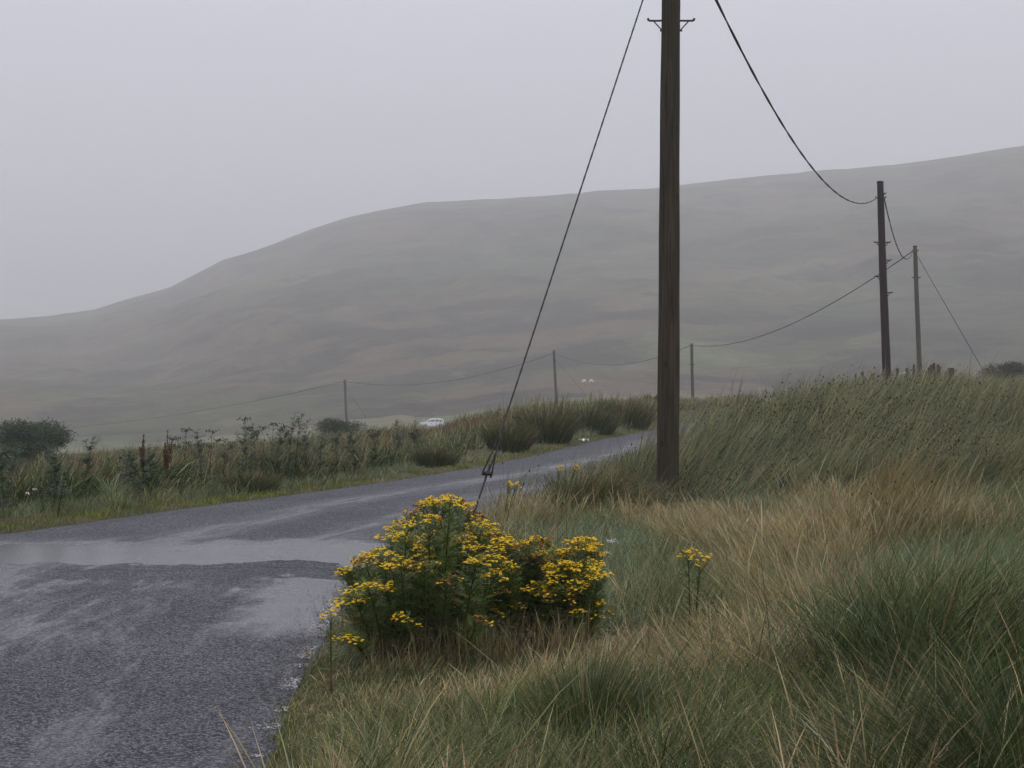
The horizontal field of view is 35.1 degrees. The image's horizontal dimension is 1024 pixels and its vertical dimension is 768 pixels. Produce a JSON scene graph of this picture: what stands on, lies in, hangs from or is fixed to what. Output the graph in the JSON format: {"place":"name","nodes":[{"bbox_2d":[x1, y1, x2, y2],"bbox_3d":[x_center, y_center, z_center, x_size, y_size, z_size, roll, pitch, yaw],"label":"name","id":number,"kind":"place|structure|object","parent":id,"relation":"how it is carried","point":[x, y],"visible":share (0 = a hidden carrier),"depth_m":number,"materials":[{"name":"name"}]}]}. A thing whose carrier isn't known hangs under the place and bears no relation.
{"place":"outdoors","nodes":[
{"label":"outdoors","id":0,"kind":"place"},
{"bbox_2d":[0,415,758,767],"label":"road","id":1,"kind":"structure","parent":0,"point":[146,641],"depth_m":10.67,"materials":[{"name":"grey asphalt"}]},
{"bbox_2d":[2,448,578,767],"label":"loose grit","id":2,"kind":"object","parent":1,"relation":"on","point":[280,659],"visible":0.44,"depth_m":8.52,"materials":[{"name":"grey gravel"}]},
{"bbox_2d":[248,600,338,756],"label":"edge chippings","id":3,"kind":"object","parent":1,"relation":"on","point":[294,686],"visible":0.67,"depth_m":8.49,"materials":[{"name":"grey gravel"}]},
{"bbox_2d":[313,605,325,649],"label":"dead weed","id":4,"kind":"object","parent":1,"relation":"on","point":[320,629],"visible":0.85,"depth_m":9.31,"materials":[{"name":"brown plant"}]},
{"bbox_2d":[420,418,444,425],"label":"parked car","id":5,"kind":"object","parent":1,"relation":"on","point":[434,421],"visible":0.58,"depth_m":284.25,"materials":[{"name":"white paint"}]},
{"bbox_2d":[0,389,1022,767],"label":"ground","id":6,"kind":"structure","parent":0,"point":[388,420],"depth_m":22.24,"materials":[{"name":"green plant"}]},
{"bbox_2d":[0,450,20,511],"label":"thistle","id":7,"kind":"object","parent":6,"relation":"on","point":[4,464],"visible":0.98,"depth_m":17.62,"materials":[{"name":"green plant"}]},
{"bbox_2d":[1,448,26,496],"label":"thistle","id":8,"kind":"object","parent":6,"relation":"on","point":[18,464],"visible":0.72,"depth_m":18.61,"materials":[{"name":"green plant"}]},
{"bbox_2d":[0,439,41,470],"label":"bush","id":9,"kind":"object","parent":6,"relation":"on","point":[25,453],"visible":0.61,"depth_m":39.91,"materials":[{"name":"green plant"}]},
{"bbox_2d":[0,417,76,455],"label":"willow bush","id":10,"kind":"object","parent":6,"relation":"on","point":[23,432],"visible":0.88,"depth_m":65.11,"materials":[{"name":"green plant"}]},
{"bbox_2d":[37,448,70,508],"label":"thistle","id":11,"kind":"object","parent":6,"relation":"on","point":[55,469],"visible":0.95,"depth_m":18.41,"materials":[{"name":"green plant"}]},
{"bbox_2d":[36,442,71,501],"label":"thistle","id":12,"kind":"object","parent":6,"relation":"on","point":[52,462],"visible":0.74,"depth_m":19.01,"materials":[{"name":"green plant"}]},
{"bbox_2d":[74,436,103,495],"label":"thistle","id":13,"kind":"object","parent":6,"relation":"on","point":[88,448],"visible":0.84,"depth_m":19.98,"materials":[{"name":"green plant"}]},
{"bbox_2d":[83,470,140,504],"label":"rush tussock","id":14,"kind":"object","parent":6,"relation":"on","point":[110,487],"visible":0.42,"depth_m":19.67,"materials":[{"name":"green plant"}]},
{"bbox_2d":[115,450,140,491],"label":"thistle","id":15,"kind":"object","parent":6,"relation":"on","point":[127,466],"visible":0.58,"depth_m":20.18,"materials":[{"name":"green plant"}]},
{"bbox_2d":[118,449,145,499],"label":"thistle","id":16,"kind":"object","parent":6,"relation":"on","point":[134,469],"visible":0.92,"depth_m":19.81,"materials":[{"name":"green plant"}]},
{"bbox_2d":[129,434,158,484],"bbox_3d":[-4.709,1.040,20.798,0.393,0.802,0.420,0,1,33],"label":"dock","id":17,"kind":"object","parent":6,"relation":"on","point":[141,451],"visible":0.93,"depth_m":20.78,"materials":[{"name":"brown plant"}]},
{"bbox_2d":[124,470,182,496],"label":"rush tussock","id":18,"kind":"object","parent":6,"relation":"on","point":[162,483],"visible":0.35,"depth_m":20.75,"materials":[{"name":"green plant"}]},
{"bbox_2d":[139,443,168,498],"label":"thistle","id":19,"kind":"object","parent":6,"relation":"on","point":[149,460],"visible":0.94,"depth_m":20.61,"materials":[{"name":"green plant"}]},
{"bbox_2d":[152,430,180,494],"bbox_3d":[-4.457,1.015,21.030,0.420,0.840,0.393,0,0,15],"label":"dock","id":20,"kind":"object","parent":6,"relation":"on","point":[166,456],"visible":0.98,"depth_m":21.01,"materials":[{"name":"brown plant"}]},
{"bbox_2d":[166,427,193,478],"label":"hogweed","id":21,"kind":"object","parent":6,"relation":"on","point":[174,445],"visible":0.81,"depth_m":22.33,"materials":[{"name":"green plant"}]},
{"bbox_2d":[187,429,214,490],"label":"thistle","id":22,"kind":"object","parent":6,"relation":"on","point":[198,444],"visible":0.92,"depth_m":21.61,"materials":[{"name":"green plant"}]},
{"bbox_2d":[194,429,224,477],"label":"hogweed","id":23,"kind":"object","parent":6,"relation":"on","point":[217,440],"visible":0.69,"depth_m":23.00,"materials":[{"name":"green plant"}]},
{"bbox_2d":[212,439,237,489],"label":"thistle","id":24,"kind":"object","parent":6,"relation":"on","point":[226,457],"visible":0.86,"depth_m":22.51,"materials":[{"name":"green plant"}]},
{"bbox_2d":[235,429,258,475],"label":"thistle","id":25,"kind":"object","parent":6,"relation":"on","point":[244,450],"visible":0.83,"depth_m":22.79,"materials":[{"name":"green plant"}]},
{"bbox_2d":[237,417,262,468],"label":"hogweed","id":26,"kind":"object","parent":6,"relation":"on","point":[248,428],"visible":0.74,"depth_m":24.01,"materials":[{"name":"green plant"}]},
{"bbox_2d":[216,465,288,494],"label":"rush tussock","id":27,"kind":"object","parent":6,"relation":"on","point":[260,480],"visible":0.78,"depth_m":21.45,"materials":[{"name":"green plant"}]},
{"bbox_2d":[242,421,264,473],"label":"thistle","id":28,"kind":"object","parent":6,"relation":"on","point":[254,453],"visible":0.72,"depth_m":24.01,"materials":[{"name":"green plant"}]},
{"bbox_2d":[257,422,288,467],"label":"hogweed","id":29,"kind":"object","parent":6,"relation":"on","point":[263,428],"visible":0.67,"depth_m":24.51,"materials":[{"name":"green plant"}]},
{"bbox_2d":[263,426,291,480],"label":"thistle","id":30,"kind":"object","parent":6,"relation":"on","point":[278,449],"visible":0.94,"depth_m":23.61,"materials":[{"name":"green plant"}]},
{"bbox_2d":[279,412,300,474],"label":"thistle","id":31,"kind":"object","parent":6,"relation":"on","point":[289,438],"visible":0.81,"depth_m":24.20,"materials":[{"name":"green plant"}]},
{"bbox_2d":[285,414,311,478],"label":"thistle","id":32,"kind":"object","parent":6,"relation":"on","point":[304,439],"visible":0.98,"depth_m":24.01,"materials":[{"name":"green plant"}]},
{"bbox_2d":[293,428,314,474],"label":"thistle","id":33,"kind":"object","parent":6,"relation":"on","point":[306,443],"visible":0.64,"depth_m":25.00,"materials":[{"name":"green plant"}]},
{"bbox_2d":[297,622,313,660],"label":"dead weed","id":34,"kind":"object","parent":6,"relation":"on","point":[304,641],"visible":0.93,"depth_m":9.01,"materials":[{"name":"brown plant"}]},
{"bbox_2d":[310,430,330,477],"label":"thistle","id":35,"kind":"object","parent":6,"relation":"on","point":[321,446],"visible":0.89,"depth_m":24.61,"materials":[{"name":"green plant"}]},
{"bbox_2d":[319,604,345,693],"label":"ragwort","id":36,"kind":"object","parent":6,"relation":"on","point":[330,621],"visible":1,"depth_m":8.05,"materials":[{"name":"green plant"}]},
{"bbox_2d":[327,431,345,474],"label":"thistle","id":37,"kind":"object","parent":6,"relation":"on","point":[336,442],"visible":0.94,"depth_m":25.41,"materials":[{"name":"green plant"}]},
{"bbox_2d":[311,418,369,434],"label":"gorse bush","id":38,"kind":"object","parent":6,"relation":"on","point":[334,425],"visible":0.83,"depth_m":87.42,"materials":[{"name":"green plant"}]},
{"bbox_2d":[343,379,347,421],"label":"telegraph pole","id":39,"kind":"object","parent":6,"relation":"on","point":[345,404],"visible":0.77,"depth_m":259.85,"materials":[{"name":"brown wood"}]},
{"bbox_2d":[342,430,368,473],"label":"thistle","id":40,"kind":"object","parent":6,"relation":"on","point":[352,453],"visible":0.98,"depth_m":25.80,"materials":[{"name":"green plant"}]},
{"bbox_2d":[365,425,385,467],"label":"thistle","id":41,"kind":"object","parent":6,"relation":"on","point":[374,448],"visible":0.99,"depth_m":26.59,"materials":[{"name":"green plant"}]},
{"bbox_2d":[388,419,407,459],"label":"thistle","id":42,"kind":"object","parent":6,"relation":"on","point":[397,436],"visible":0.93,"depth_m":27.81,"materials":[{"name":"green plant"}]},
{"bbox_2d":[406,420,425,456],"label":"thistle","id":43,"kind":"object","parent":6,"relation":"on","point":[414,436],"visible":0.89,"depth_m":28.61,"materials":[{"name":"green plant"}]},
{"bbox_2d":[326,493,515,665],"bbox_3d":[-0.537,1.084,9.261,1.127,1.004,1.805,0,0,0],"label":"ragwort","id":44,"kind":"object","parent":6,"relation":"on","point":[397,591],"visible":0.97,"depth_m":8.80,"materials":[{"name":"yellow plant"}]},
{"bbox_2d":[409,442,465,467],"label":"rush tussock","id":45,"kind":"object","parent":6,"relation":"on","point":[426,457],"visible":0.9,"depth_m":27.33,"materials":[{"name":"green plant"}]},
{"bbox_2d":[349,602,610,675],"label":"dry stalks","id":46,"kind":"object","parent":6,"relation":"on","point":[436,646],"visible":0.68,"depth_m":8.67,"materials":[{"name":"brown plant"}]},
{"bbox_2d":[473,417,544,453],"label":"rush tussock","id":47,"kind":"object","parent":6,"relation":"on","point":[516,440],"visible":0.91,"depth_m":32.23,"materials":[{"name":"green plant"}]},
{"bbox_2d":[503,480,521,521],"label":"ragwort","id":48,"kind":"object","parent":6,"relation":"on","point":[510,487],"visible":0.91,"depth_m":15.86,"materials":[{"name":"green plant"}]},
{"bbox_2d":[475,525,568,653],"bbox_3d":[0.049,1.209,9.495,0.608,0.721,0.988,0,0,0],"label":"ragwort","id":49,"kind":"object","parent":6,"relation":"on","point":[523,586],"visible":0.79,"depth_m":9.24,"materials":[{"name":"yellow plant"}]},
{"bbox_2d":[509,402,585,443],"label":"rush tussock","id":50,"kind":"object","parent":6,"relation":"on","point":[558,430],"visible":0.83,"depth_m":35.62,"materials":[{"name":"green plant"}]},
{"bbox_2d":[553,350,557,403],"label":"telegraph pole","id":51,"kind":"object","parent":6,"relation":"on","point":[555,377],"visible":0.73,"depth_m":199.86,"materials":[{"name":"brown wood"}]},
{"bbox_2d":[345,354,550,384],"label":"overhead cable","id":52,"kind":"object","parent":51,"relation":"attached to","point":[458,379],"visible":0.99,"depth_m":222.54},
{"bbox_2d":[554,464,578,516],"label":"ragwort","id":53,"kind":"object","parent":6,"relation":"on","point":[574,469],"visible":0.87,"depth_m":16.98,"materials":[{"name":"green plant"}]},
{"bbox_2d":[540,536,614,653],"bbox_3d":[0.370,1.221,9.183,0.446,0.717,0.738,0,0,0],"label":"ragwort","id":54,"kind":"object","parent":6,"relation":"on","point":[579,581],"visible":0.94,"depth_m":9.03,"materials":[{"name":"yellow plant"}]},
{"bbox_2d":[554,399,629,434],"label":"rush tussock","id":55,"kind":"object","parent":6,"relation":"on","point":[603,423],"visible":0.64,"depth_m":40.60,"materials":[{"name":"green plant"}]},
{"bbox_2d":[507,644,679,757],"bbox_3d":[0.319,1.252,6.428,0.721,0.472,0.682,0,1,43],"label":"rush tussock","id":56,"kind":"object","parent":6,"relation":"on","point":[576,700],"visible":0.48,"depth_m":6.39,"materials":[{"name":"green plant"}]},
{"bbox_2d":[171,351,1023,767],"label":"verge grass","id":57,"kind":"structure","parent":6,"relation":"on","point":[895,497],"depth_m":8.50,"materials":[{"name":"green plant"}]},
{"bbox_2d":[288,484,1022,767],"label":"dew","id":58,"kind":"object","parent":57,"relation":"on","point":[642,636],"visible":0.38,"depth_m":8.47,"materials":[{"name":"clear liquid"}]},
{"bbox_2d":[531,459,681,517],"bbox_3d":[1.059,1.160,18.221,1.833,0.704,1.770,0,0,0],"label":"rush tussock","id":59,"kind":"object","parent":6,"relation":"on","point":[601,486],"visible":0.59,"depth_m":17.98,"materials":[{"name":"green plant"}]},
{"bbox_2d":[600,539,616,569],"bbox_3d":[0.658,1.285,11.619,0.171,0.362,0.151,0,0,-28],"label":"yarrow","id":60,"kind":"object","parent":6,"relation":"on","point":[608,550],"visible":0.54,"depth_m":11.60,"materials":[{"name":"white plant"}]},
{"bbox_2d":[586,444,656,477],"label":"rush tussock","id":61,"kind":"object","parent":6,"relation":"on","point":[630,454],"visible":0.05,"depth_m":21.52,"materials":[{"name":"green plant"}]},
{"bbox_2d":[591,398,656,429],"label":"rush tussock","id":62,"kind":"object","parent":6,"relation":"on","point":[637,416],"visible":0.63,"depth_m":44.57,"materials":[{"name":"green plant"}]},
{"bbox_2d":[647,0,694,500],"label":"telegraph pole","id":63,"kind":"object","parent":6,"relation":"on","point":[668,388],"visible":0.9,"depth_m":19.58,"materials":[{"name":"brown wood"}]},
{"bbox_2d":[471,0,643,523],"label":"stay wire","id":64,"kind":"object","parent":63,"relation":"attached to","point":[486,473],"visible":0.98,"depth_m":17.24,"materials":[{"name":"metal"}]},
{"bbox_2d":[715,0,876,203],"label":"overhead cable","id":65,"kind":"object","parent":63,"relation":"attached to","point":[754,75],"visible":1,"depth_m":27.24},
{"bbox_2d":[689,343,694,400],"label":"telegraph pole","id":66,"kind":"object","parent":6,"relation":"on","point":[692,369],"visible":0.85,"depth_m":149.87,"materials":[{"name":"brown wood"}]},
{"bbox_2d":[554,346,688,364],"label":"overhead cable","id":67,"kind":"object","parent":66,"relation":"attached to","point":[619,364],"visible":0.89,"depth_m":172.44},
{"bbox_2d":[673,547,713,631],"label":"ragwort","id":68,"kind":"object","parent":6,"relation":"on","point":[699,576],"visible":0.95,"depth_m":9.24,"materials":[{"name":"green plant"}]},
{"bbox_2d":[707,572,836,621],"bbox_3d":[1.521,1.366,9.712,0.998,0.499,1.031,0,0,0],"label":"rush tussock","id":69,"kind":"object","parent":6,"relation":"on","point":[755,597],"visible":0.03,"depth_m":9.68,"materials":[{"name":"green plant"}]},
{"bbox_2d":[739,604,831,658],"bbox_3d":[1.506,1.375,8.124,1.088,0.513,1.074,0,0,0],"label":"rush tussock","id":70,"kind":"object","parent":6,"relation":"on","point":[776,637],"visible":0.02,"depth_m":8.29,"materials":[{"name":"green plant"}]},
{"bbox_2d":[756,560,921,670],"bbox_3d":[1.684,1.192,7.312,1.453,0.792,1.472,0,0,0],"label":"rush tussock","id":71,"kind":"object","parent":6,"relation":"on","point":[820,618],"visible":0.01,"depth_m":7.37,"materials":[{"name":"green plant"}]},
{"bbox_2d":[702,613,1023,767],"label":"rush tussock","id":72,"kind":"object","parent":6,"relation":"on","point":[958,725],"visible":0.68,"depth_m":5.26,"materials":[{"name":"green plant"}]},
{"bbox_2d":[835,392,911,422],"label":"rush tussock","id":73,"kind":"object","parent":6,"relation":"on","point":[872,408],"visible":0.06,"depth_m":26.79,"materials":[{"name":"green plant"}]},
{"bbox_2d":[874,181,892,381],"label":"telegraph pole","id":74,"kind":"object","parent":6,"relation":"on","point":[884,311],"visible":0.88,"depth_m":52.87,"materials":[{"name":"brown wood"}]},
{"bbox_2d":[776,683,1023,767],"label":"rush tussock","id":75,"kind":"object","parent":6,"relation":"on","point":[907,742],"visible":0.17,"depth_m":5.29,"materials":[{"name":"green plant"}]},
{"bbox_2d":[912,245,921,376],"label":"telegraph pole","id":76,"kind":"object","parent":6,"relation":"on","point":[917,310],"visible":0.86,"depth_m":79.89,"materials":[{"name":"brown wood"}]},
{"bbox_2d":[693,251,911,346],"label":"overhead cable","id":77,"kind":"object","parent":76,"relation":"attached to","point":[816,311],"visible":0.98,"depth_m":100.50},
{"bbox_2d":[884,198,912,259],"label":"overhead cable","id":78,"kind":"object","parent":76,"relation":"attached to","point":[892,231],"visible":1,"depth_m":58.57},
{"bbox_2d":[918,258,981,367],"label":"stay wire","id":79,"kind":"object","parent":76,"relation":"attached to","point":[950,313],"visible":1,"depth_m":82.94,"materials":[{"name":"grey metal"}]},
{"bbox_2d":[948,368,953,377],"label":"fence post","id":80,"kind":"object","parent":6,"relation":"on","point":[950,370],"visible":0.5,"depth_m":65.92,"materials":[{"name":"brown wood"}]},
{"bbox_2d":[961,382,1020,407],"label":"rush tussock","id":81,"kind":"object","parent":6,"relation":"on","point":[995,392],"visible":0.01,"depth_m":28.95,"materials":[{"name":"green plant"}]},
{"bbox_2d":[976,359,1023,379],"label":"gorse bush","id":82,"kind":"object","parent":6,"relation":"on","point":[1018,367],"visible":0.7,"depth_m":91.67,"materials":[{"name":"green plant"}]},
{"bbox_2d":[0,146,1023,448],"bbox_3d":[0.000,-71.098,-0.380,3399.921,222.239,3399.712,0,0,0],"label":"hillside","id":83,"kind":"structure","parent":0,"point":[392,304],"depth_m":583.69,"materials":[{"name":"green plant"}]},
{"bbox_2d":[0,0,1023,318],"label":"sky","id":84,"kind":"structure","parent":0,"point":[146,146],"materials":[{"name":"grey"}]},
{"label":"telegraph pole","id":85,"kind":"object","parent":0,"visible":0},
{"bbox_2d":[63,382,340,428],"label":"overhead cable","id":86,"kind":"object","parent":85,"relation":"attached to","point":[207,409],"visible":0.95,"depth_m":279.24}
]}

